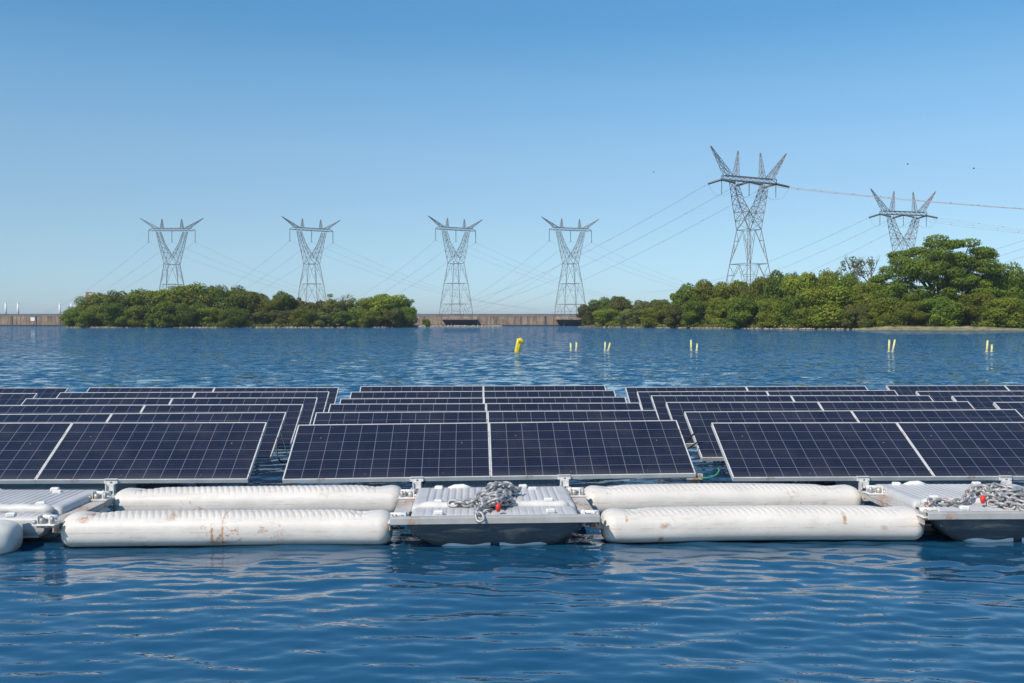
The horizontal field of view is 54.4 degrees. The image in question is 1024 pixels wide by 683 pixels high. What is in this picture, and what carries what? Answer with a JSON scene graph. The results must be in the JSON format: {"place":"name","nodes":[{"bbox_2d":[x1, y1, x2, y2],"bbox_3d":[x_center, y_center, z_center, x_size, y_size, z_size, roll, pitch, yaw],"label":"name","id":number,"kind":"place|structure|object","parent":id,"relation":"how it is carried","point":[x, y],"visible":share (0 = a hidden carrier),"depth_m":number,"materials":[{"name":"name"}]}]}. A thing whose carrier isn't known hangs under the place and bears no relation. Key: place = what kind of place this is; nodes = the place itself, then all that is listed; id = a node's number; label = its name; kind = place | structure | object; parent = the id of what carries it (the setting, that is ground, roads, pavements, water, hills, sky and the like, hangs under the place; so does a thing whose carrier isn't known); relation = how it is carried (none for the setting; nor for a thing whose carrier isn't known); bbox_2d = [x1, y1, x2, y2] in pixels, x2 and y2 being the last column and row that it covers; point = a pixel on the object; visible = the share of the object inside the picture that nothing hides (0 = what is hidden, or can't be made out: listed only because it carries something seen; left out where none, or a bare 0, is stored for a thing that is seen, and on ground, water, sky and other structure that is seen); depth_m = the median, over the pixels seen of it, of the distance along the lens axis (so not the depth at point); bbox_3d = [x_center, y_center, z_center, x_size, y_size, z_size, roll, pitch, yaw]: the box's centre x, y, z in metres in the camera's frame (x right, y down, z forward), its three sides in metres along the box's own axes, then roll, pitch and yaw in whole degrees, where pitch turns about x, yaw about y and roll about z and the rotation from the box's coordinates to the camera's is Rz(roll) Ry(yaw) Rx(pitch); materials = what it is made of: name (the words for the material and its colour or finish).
{"place":"outdoors","nodes":[
{"label":"outdoors","id":0,"kind":"place"},
{"bbox_2d":[68,319,417,327],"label":"island shoreline","id":1,"kind":"structure","parent":0,"point":[336,326],"depth_m":372.27,"materials":[{"name":"soil"}]},
{"bbox_2d":[74,305,105,326],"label":"tree","id":2,"kind":"object","parent":1,"relation":"on","point":[89,316],"visible":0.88,"depth_m":371.01,"materials":[{"name":"green plant"}]},
{"bbox_2d":[73,292,113,307],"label":"tree","id":3,"kind":"object","parent":1,"relation":"on","point":[95,298],"visible":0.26,"depth_m":387.11,"materials":[{"name":"green plant"}]},
{"bbox_2d":[101,302,133,326],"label":"tree","id":4,"kind":"object","parent":1,"relation":"on","point":[116,314],"visible":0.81,"depth_m":365.75,"materials":[{"name":"green plant"}]},
{"bbox_2d":[100,289,142,306],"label":"tree","id":5,"kind":"object","parent":1,"relation":"on","point":[118,297],"visible":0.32,"depth_m":387.91,"materials":[{"name":"green plant"}]},
{"bbox_2d":[125,305,153,326],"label":"tree","id":6,"kind":"object","parent":1,"relation":"on","point":[136,314],"visible":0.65,"depth_m":363.87,"materials":[{"name":"green plant"}]},
{"bbox_2d":[125,288,164,316],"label":"tree","id":7,"kind":"object","parent":1,"relation":"on","point":[147,299],"visible":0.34,"depth_m":387.88,"materials":[{"name":"green plant"}]},
{"bbox_2d":[144,300,179,327],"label":"tree","id":8,"kind":"object","parent":1,"relation":"on","point":[162,314],"visible":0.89,"depth_m":361.88,"materials":[{"name":"green plant"}]},
{"bbox_2d":[152,285,188,303],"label":"tree","id":9,"kind":"object","parent":1,"relation":"on","point":[175,295],"visible":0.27,"depth_m":384.40,"materials":[{"name":"green plant"}]},
{"bbox_2d":[167,303,208,326],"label":"tree","id":10,"kind":"object","parent":1,"relation":"on","point":[187,314],"visible":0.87,"depth_m":363.35,"materials":[{"name":"green plant"}]},
{"bbox_2d":[178,281,223,308],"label":"tree","id":11,"kind":"object","parent":1,"relation":"on","point":[197,292],"visible":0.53,"depth_m":383.13,"materials":[{"name":"green plant"}]},
{"bbox_2d":[195,306,224,324],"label":"tree","id":12,"kind":"object","parent":1,"relation":"on","point":[206,312],"visible":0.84,"depth_m":367.85,"materials":[{"name":"green plant"}]},
{"bbox_2d":[205,284,247,309],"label":"tree","id":13,"kind":"object","parent":1,"relation":"on","point":[223,298],"visible":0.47,"depth_m":383.37,"materials":[{"name":"green plant"}]},
{"bbox_2d":[215,308,250,326],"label":"tree","id":14,"kind":"object","parent":1,"relation":"on","point":[231,318],"visible":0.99,"depth_m":362.33,"materials":[{"name":"green plant"}]},
{"bbox_2d":[62,304,416,326],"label":"scrub","id":15,"kind":"object","parent":1,"relation":"on","point":[195,320],"visible":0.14,"depth_m":369.12,"materials":[{"name":"green plant"}]},
{"bbox_2d":[66,326,414,327],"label":"shore stones","id":16,"kind":"object","parent":1,"relation":"on","point":[236,327],"visible":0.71,"depth_m":365.27,"materials":[{"name":"grey stone"}]},
{"bbox_2d":[228,289,268,319],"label":"tree","id":17,"kind":"object","parent":1,"relation":"on","point":[251,300],"visible":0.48,"depth_m":385.01,"materials":[{"name":"green plant"}]},
{"bbox_2d":[254,296,286,312],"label":"tree","id":18,"kind":"object","parent":1,"relation":"on","point":[276,302],"visible":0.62,"depth_m":383.26,"materials":[{"name":"green plant"}]},
{"bbox_2d":[268,310,292,323],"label":"tree","id":19,"kind":"object","parent":1,"relation":"on","point":[283,317],"visible":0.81,"depth_m":371.39,"materials":[{"name":"green plant"}]},
{"bbox_2d":[272,291,303,310],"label":"tree","id":20,"kind":"object","parent":1,"relation":"on","point":[290,301],"visible":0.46,"depth_m":388.09,"materials":[{"name":"green plant"}]},
{"bbox_2d":[288,308,316,326],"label":"tree","id":21,"kind":"object","parent":1,"relation":"on","point":[298,317],"visible":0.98,"depth_m":368.10,"materials":[{"name":"green plant"}]},
{"bbox_2d":[322,299,355,319],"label":"tree","id":22,"kind":"object","parent":1,"relation":"on","point":[332,307],"visible":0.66,"depth_m":386.08,"materials":[{"name":"green plant"}]},
{"bbox_2d":[332,310,359,326],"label":"tree","id":23,"kind":"object","parent":1,"relation":"on","point":[343,318],"visible":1,"depth_m":373.32,"materials":[{"name":"green plant"}]},
{"bbox_2d":[348,297,379,313],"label":"tree","id":24,"kind":"object","parent":1,"relation":"on","point":[362,304],"visible":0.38,"depth_m":388.07,"materials":[{"name":"green plant"}]},
{"bbox_2d":[355,309,382,326],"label":"tree","id":25,"kind":"object","parent":1,"relation":"on","point":[365,318],"visible":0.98,"depth_m":375.02,"materials":[{"name":"green plant"}]},
{"bbox_2d":[366,294,408,324],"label":"tree","id":26,"kind":"object","parent":1,"relation":"on","point":[385,302],"visible":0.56,"depth_m":388.37,"materials":[{"name":"green plant"}]},
{"bbox_2d":[378,308,404,326],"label":"tree","id":27,"kind":"object","parent":1,"relation":"on","point":[395,316],"visible":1,"depth_m":378.60,"materials":[{"name":"green plant"}]},
{"bbox_2d":[399,306,417,326],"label":"tree","id":28,"kind":"object","parent":1,"relation":"on","point":[408,313],"visible":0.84,"depth_m":384.62,"materials":[{"name":"green plant"}]},
{"bbox_2d":[0,326,1023,682],"bbox_3d":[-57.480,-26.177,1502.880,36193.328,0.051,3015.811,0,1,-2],"label":"water","id":29,"kind":"structure","parent":0,"point":[586,604],"depth_m":6.75,"materials":[{"name":"blue liquid"}]},
{"bbox_2d":[0,393,37,404],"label":"solar panel table","id":30,"kind":"object","parent":29,"relation":"on","point":[12,398],"visible":0.48,"depth_m":14.55,"materials":[{"name":"glass"}]},
{"bbox_2d":[0,388,68,397],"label":"solar panel table","id":31,"kind":"object","parent":29,"relation":"on","point":[48,392],"visible":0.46,"depth_m":15.67,"materials":[{"name":"glass"}]},
{"bbox_2d":[0,487,114,554],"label":"walkway float","id":32,"kind":"object","parent":29,"relation":"on","point":[34,513],"visible":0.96,"depth_m":8.06,"materials":[{"name":"plastic"}]},
{"bbox_2d":[0,422,266,496],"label":"solar panel table","id":33,"kind":"object","parent":29,"relation":"on","point":[114,458],"visible":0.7,"depth_m":9.71,"materials":[{"name":"glass"}]},
{"bbox_2d":[0,412,286,486],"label":"solar panel table","id":34,"kind":"object","parent":29,"relation":"on","point":[275,421],"depth_m":11.23,"materials":[{"name":"glass"}]},
{"bbox_2d":[0,404,303,449],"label":"solar panel table","id":35,"kind":"object","parent":29,"relation":"on","point":[291,421],"visible":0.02,"depth_m":12.36,"materials":[{"name":"glass"}]},
{"bbox_2d":[21,398,317,437],"bbox_3d":[-4.618,1.161,13.118,3.934,0.758,1.036,0,1,-2],"label":"solar panel table","id":36,"kind":"object","parent":29,"relation":"on","point":[308,411],"visible":0.02,"depth_m":13.52,"materials":[{"name":"glass"}]},
{"bbox_2d":[56,392,329,424],"bbox_3d":[-4.662,1.131,14.236,3.934,0.758,1.036,0,1,-2],"label":"solar panel table","id":37,"kind":"object","parent":29,"relation":"on","point":[322,397],"visible":0.02,"depth_m":14.64,"materials":[{"name":"glass"}]},
{"bbox_2d":[87,387,338,411],"bbox_3d":[-4.719,1.122,15.377,3.934,0.758,1.036,0,1,-2],"label":"solar panel table","id":38,"kind":"object","parent":29,"relation":"on","point":[333,394],"visible":0.01,"depth_m":15.80,"materials":[{"name":"glass"}]},
{"bbox_2d":[54,509,404,546],"bbox_3d":[-2.238,1.482,7.919,2.750,0.269,0.397,0,1,-2],"label":"pontoon","id":39,"kind":"object","parent":29,"relation":"on","point":[192,528],"visible":0.96,"depth_m":7.75,"materials":[{"name":"plastic"}]},
{"bbox_2d":[109,485,401,512],"bbox_3d":[-2.288,1.457,9.068,2.765,0.269,0.397,0,1,-3],"label":"pontoon","id":40,"kind":"object","parent":29,"relation":"on","point":[347,497],"visible":0.66,"depth_m":8.90,"materials":[{"name":"plastic"}]},
{"bbox_2d":[0,314,583,325],"bbox_3d":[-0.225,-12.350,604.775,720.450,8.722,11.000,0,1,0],"label":"dam wall","id":41,"kind":"structure","parent":29,"relation":"in","point":[434,319],"depth_m":599.86,"materials":[{"name":"concrete"}]},
{"bbox_2d":[140,218,203,289],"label":"pylon","id":42,"kind":"object","parent":41,"relation":"on","point":[162,239],"visible":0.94,"depth_m":598.38,"materials":[{"name":"grey metal"}]},
{"bbox_2d":[281,216,339,304],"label":"pylon","id":43,"kind":"object","parent":41,"relation":"on","point":[306,229],"visible":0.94,"depth_m":602.57,"materials":[{"name":"grey metal"}]},
{"bbox_2d":[428,216,482,324],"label":"pylon","id":44,"kind":"object","parent":41,"relation":"on","point":[447,239],"visible":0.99,"depth_m":602.59,"materials":[{"name":"grey metal"}]},
{"bbox_2d":[542,217,598,325],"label":"pylon","id":45,"kind":"object","parent":41,"relation":"on","point":[566,252],"visible":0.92,"depth_m":602.73,"materials":[{"name":"grey metal"}]},
{"bbox_2d":[350,390,615,398],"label":"solar panel table","id":46,"kind":"object","parent":29,"relation":"on","point":[486,394],"depth_m":14.80,"materials":[{"name":"glass"}]},
{"bbox_2d":[339,397,626,403],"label":"solar panel table","id":47,"kind":"object","parent":29,"relation":"on","point":[490,400],"visible":0.03,"depth_m":13.70,"materials":[{"name":"glass"}]},
{"bbox_2d":[360,385,605,397],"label":"solar panel table","id":48,"kind":"object","parent":29,"relation":"on","point":[477,388],"visible":0.02,"depth_m":15.97,"materials":[{"name":"glass"}]},
{"bbox_2d":[328,403,641,443],"bbox_3d":[-0.311,1.171,12.159,3.934,0.758,1.036,0,1,-2],"label":"solar panel table","id":49,"kind":"object","parent":29,"relation":"on","point":[440,407],"depth_m":12.57,"materials":[{"name":"glass"}]},
{"bbox_2d":[313,410,658,472],"bbox_3d":[-0.263,1.196,11.023,3.934,0.758,1.036,0,1,-2],"label":"solar panel table","id":50,"kind":"object","parent":29,"relation":"on","point":[321,418],"visible":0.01,"depth_m":11.40,"materials":[{"name":"glass"}]},
{"bbox_2d":[282,420,695,493],"bbox_3d":[-0.217,1.233,9.861,3.934,0.758,1.036,-1,1,-2],"label":"solar panel table","id":51,"kind":"object","parent":29,"relation":"on","point":[528,454],"visible":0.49,"depth_m":9.84,"materials":[{"name":"glass"}]},
{"bbox_2d":[388,484,601,546],"bbox_3d":[-0.155,1.468,8.376,1.660,0.333,1.426,0,1,-2],"label":"walkway float","id":52,"kind":"object","parent":29,"relation":"on","point":[534,515],"visible":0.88,"depth_m":7.81,"materials":[{"name":"plastic"}]},
{"bbox_2d":[447,481,521,522],"bbox_3d":[-0.244,1.282,8.171,0.525,0.198,1.077,0,1,17],"label":"mooring chain","id":53,"kind":"object","parent":52,"relation":"on","point":[496,494],"visible":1,"depth_m":8.09,"materials":[{"name":"silver metal"}]},
{"bbox_2d":[584,483,868,514],"bbox_3d":[1.935,1.461,9.229,2.750,0.282,0.397,0,1,-2],"label":"pontoon","id":54,"kind":"object","parent":29,"relation":"on","point":[601,499],"visible":0.61,"depth_m":9.06,"materials":[{"name":"plastic"}]},
{"bbox_2d":[625,386,867,402],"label":"solar panel table","id":55,"kind":"object","parent":29,"relation":"on","point":[631,394],"depth_m":16.11,"materials":[{"name":"glass"}]},
{"bbox_2d":[589,505,930,542],"bbox_3d":[2.018,1.477,8.082,2.780,0.278,0.397,0,1,-2],"label":"pontoon","id":56,"kind":"object","parent":29,"relation":"on","point":[746,523],"visible":0.99,"depth_m":7.91,"materials":[{"name":"plastic"}]},
{"bbox_2d":[637,390,897,409],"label":"solar panel table","id":57,"kind":"object","parent":29,"relation":"on","point":[644,399],"depth_m":15.00,"materials":[{"name":"glass"}]},
{"bbox_2d":[651,395,932,419],"bbox_3d":[3.914,1.144,13.418,3.934,0.758,1.036,0,1,-2],"label":"solar panel table","id":58,"kind":"object","parent":29,"relation":"on","point":[659,403],"depth_m":13.83,"materials":[{"name":"glass"}]},
{"bbox_2d":[666,401,974,446],"bbox_3d":[3.950,1.164,12.304,3.934,0.758,1.036,0,1,-2],"label":"solar panel table","id":59,"kind":"object","parent":29,"relation":"on","point":[676,410],"visible":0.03,"depth_m":12.69,"materials":[{"name":"glass"}]},
{"bbox_2d":[684,409,1023,482],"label":"solar panel table","id":60,"kind":"object","parent":29,"relation":"on","point":[707,445],"visible":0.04,"depth_m":11.52,"materials":[{"name":"glass"}]},
{"bbox_2d":[711,422,1023,499],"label":"solar panel table","id":61,"kind":"object","parent":29,"relation":"on","point":[859,456],"visible":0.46,"depth_m":10.00,"materials":[{"name":"glass"}]},
{"bbox_2d":[859,481,1023,542],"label":"walkway float","id":62,"kind":"object","parent":29,"relation":"on","point":[975,519],"visible":0.69,"depth_m":7.99,"materials":[{"name":"white plastic"}]},
{"bbox_2d":[924,482,1023,510],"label":"mooring chain","id":63,"kind":"object","parent":62,"relation":"on","point":[1000,495],"visible":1,"depth_m":8.15,"materials":[{"name":"silver metal"}]},
{"bbox_2d":[886,385,1023,394],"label":"solar panel table","id":64,"kind":"object","parent":29,"relation":"on","point":[907,390],"visible":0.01,"depth_m":16.23,"materials":[{"name":"glass"}]},
{"bbox_2d":[915,391,1023,400],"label":"solar panel table","id":65,"kind":"object","parent":29,"relation":"on","point":[940,395],"visible":0.03,"depth_m":15.11,"materials":[{"name":"glass"}]},
{"bbox_2d":[951,396,1023,409],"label":"solar panel table","id":66,"kind":"object","parent":29,"relation":"on","point":[980,402],"visible":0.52,"depth_m":13.93,"materials":[{"name":"glass"}]},
{"bbox_2d":[0,0,1023,313],"label":"sky","id":67,"kind":"structure","parent":0,"point":[379,118],"materials":[{"name":"blue"}]},
{"bbox_2d":[578,320,1002,329],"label":"headland ground","id":68,"kind":"structure","parent":0,"point":[589,325],"depth_m":306.72,"materials":[{"name":"soil"}]},
{"bbox_2d":[576,304,598,324],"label":"tree","id":69,"kind":"object","parent":68,"relation":"on","point":[585,315],"visible":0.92,"depth_m":414.36,"materials":[{"name":"green plant"}]},
{"bbox_2d":[592,308,620,326],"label":"tree","id":70,"kind":"object","parent":68,"relation":"on","point":[605,317],"visible":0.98,"depth_m":394.68,"materials":[{"name":"green plant"}]},
{"bbox_2d":[609,296,632,322],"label":"tree","id":71,"kind":"object","parent":68,"relation":"on","point":[619,304],"visible":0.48,"depth_m":403.03,"materials":[{"name":"green plant"}]},
{"bbox_2d":[615,309,642,326],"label":"tree","id":72,"kind":"object","parent":68,"relation":"on","point":[628,316],"visible":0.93,"depth_m":378.83,"materials":[{"name":"green plant"}]},
{"bbox_2d":[638,307,665,326],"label":"tree","id":73,"kind":"object","parent":68,"relation":"on","point":[651,316],"visible":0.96,"depth_m":359.00,"materials":[{"name":"green plant"}]},
{"bbox_2d":[664,304,687,327],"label":"tree","id":74,"kind":"object","parent":68,"relation":"on","point":[674,317],"visible":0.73,"depth_m":337.41,"materials":[{"name":"green plant"}]},
{"bbox_2d":[669,282,692,307],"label":"tree","id":75,"kind":"object","parent":68,"relation":"on","point":[680,297],"visible":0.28,"depth_m":346.42,"materials":[{"name":"green plant"}]},
{"bbox_2d":[680,297,708,325],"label":"tree","id":76,"kind":"object","parent":68,"relation":"on","point":[693,310],"visible":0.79,"depth_m":323.85,"materials":[{"name":"green plant"}]},
{"bbox_2d":[597,320,804,328],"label":"dry brush","id":77,"kind":"object","parent":68,"relation":"on","point":[723,326],"visible":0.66,"depth_m":311.13,"materials":[{"name":"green plant"}]},
{"bbox_2d":[688,279,719,313],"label":"tree","id":78,"kind":"object","parent":68,"relation":"on","point":[702,291],"visible":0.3,"depth_m":335.33,"materials":[{"name":"green plant"}]},
{"bbox_2d":[704,297,736,325],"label":"tree","id":79,"kind":"object","parent":68,"relation":"on","point":[718,310],"visible":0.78,"depth_m":316.10,"materials":[{"name":"green plant"}]},
{"bbox_2d":[711,280,747,318],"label":"tree","id":80,"kind":"object","parent":68,"relation":"on","point":[725,290],"visible":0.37,"depth_m":326.73,"materials":[{"name":"green plant"}]},
{"bbox_2d":[724,295,764,327],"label":"tree","id":81,"kind":"object","parent":68,"relation":"on","point":[740,311],"visible":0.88,"depth_m":296.94,"materials":[{"name":"green plant"}]},
{"bbox_2d":[708,146,789,283],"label":"pylon","id":82,"kind":"object","parent":68,"relation":"on","point":[755,182],"visible":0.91,"depth_m":350.66,"materials":[{"name":"grey metal"}]},
{"bbox_2d":[738,276,765,299],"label":"tree","id":83,"kind":"object","parent":68,"relation":"on","point":[755,289],"visible":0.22,"depth_m":318.05,"materials":[{"name":"green plant"}]},
{"bbox_2d":[757,299,784,326],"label":"tree","id":84,"kind":"object","parent":68,"relation":"on","point":[768,308],"visible":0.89,"depth_m":287.11,"materials":[{"name":"green plant"}]},
{"bbox_2d":[761,269,798,309],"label":"tree","id":85,"kind":"object","parent":68,"relation":"on","point":[772,285],"visible":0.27,"depth_m":305.25,"materials":[{"name":"green plant"}]},
{"bbox_2d":[774,292,811,325],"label":"tree","id":86,"kind":"object","parent":68,"relation":"on","point":[791,305],"visible":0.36,"depth_m":279.47,"materials":[{"name":"green plant"}]},
{"bbox_2d":[780,271,817,296],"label":"tree","id":87,"kind":"object","parent":68,"relation":"on","point":[797,286],"visible":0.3,"depth_m":298.36,"materials":[{"name":"green plant"}]},
{"bbox_2d":[580,291,1020,328],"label":"scrub","id":88,"kind":"object","parent":68,"relation":"on","point":[839,326],"visible":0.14,"depth_m":269.72,"materials":[{"name":"green plant"}]},
{"bbox_2d":[794,306,830,328],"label":"tree","id":89,"kind":"object","parent":68,"relation":"on","point":[804,313],"visible":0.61,"depth_m":271.07,"materials":[{"name":"green plant"}]},
{"bbox_2d":[805,268,838,298],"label":"tree","id":90,"kind":"object","parent":68,"relation":"on","point":[823,281],"visible":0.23,"depth_m":295.54,"materials":[{"name":"green plant"}]},
{"bbox_2d":[795,285,862,326],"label":"tree","id":91,"kind":"object","parent":68,"relation":"on","point":[826,301],"visible":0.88,"depth_m":267.15,"materials":[{"name":"green plant"}]},
{"bbox_2d":[828,271,863,299],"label":"tree","id":92,"kind":"object","parent":68,"relation":"on","point":[846,281],"visible":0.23,"depth_m":285.68,"materials":[{"name":"green plant"}]},
{"bbox_2d":[841,304,878,328],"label":"tree","id":93,"kind":"object","parent":68,"relation":"on","point":[858,316],"visible":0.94,"depth_m":260.15,"materials":[{"name":"green plant"}]},
{"bbox_2d":[851,280,887,313],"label":"tree","id":94,"kind":"object","parent":68,"relation":"on","point":[865,290],"visible":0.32,"depth_m":279.19,"materials":[{"name":"green plant"}]},
{"bbox_2d":[865,296,906,326],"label":"tree","id":95,"kind":"object","parent":68,"relation":"on","point":[877,304],"visible":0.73,"depth_m":257.03,"materials":[{"name":"green plant"}]},
{"bbox_2d":[869,189,937,292],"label":"pylon","id":96,"kind":"object","parent":68,"relation":"on","point":[912,216],"visible":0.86,"depth_m":450.51,"materials":[{"name":"grey metal"}]},
{"bbox_2d":[886,301,930,325],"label":"tree","id":97,"kind":"object","parent":68,"relation":"on","point":[907,310],"visible":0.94,"depth_m":252.46,"materials":[{"name":"green plant"}]},
{"bbox_2d":[916,294,964,325],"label":"tree","id":98,"kind":"object","parent":68,"relation":"on","point":[944,310],"visible":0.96,"depth_m":249.33,"materials":[{"name":"green plant"}]},
{"bbox_2d":[868,234,1023,321],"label":"shade tree","id":99,"kind":"object","parent":68,"relation":"on","point":[931,266],"visible":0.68,"depth_m":259.24,"materials":[{"name":"green plant"}]},
{"bbox_2d":[953,291,995,325],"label":"tree","id":100,"kind":"object","parent":68,"relation":"on","point":[972,310],"visible":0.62,"depth_m":248.71,"materials":[{"name":"green plant"}]},
{"bbox_2d":[975,295,1023,327],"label":"tree","id":101,"kind":"object","parent":68,"relation":"on","point":[996,312],"visible":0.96,"depth_m":243.24,"materials":[{"name":"green plant"}]},
{"bbox_2d":[979,261,1023,298],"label":"tree","id":102,"kind":"object","parent":68,"relation":"on","point":[1013,276],"visible":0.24,"depth_m":259.93,"materials":[{"name":"green plant"}]},
{"bbox_2d":[855,326,1023,329],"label":"sand strip","id":103,"kind":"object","parent":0,"point":[935,328],"visible":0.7,"depth_m":245.92,"materials":[{"name":"beige sand"}]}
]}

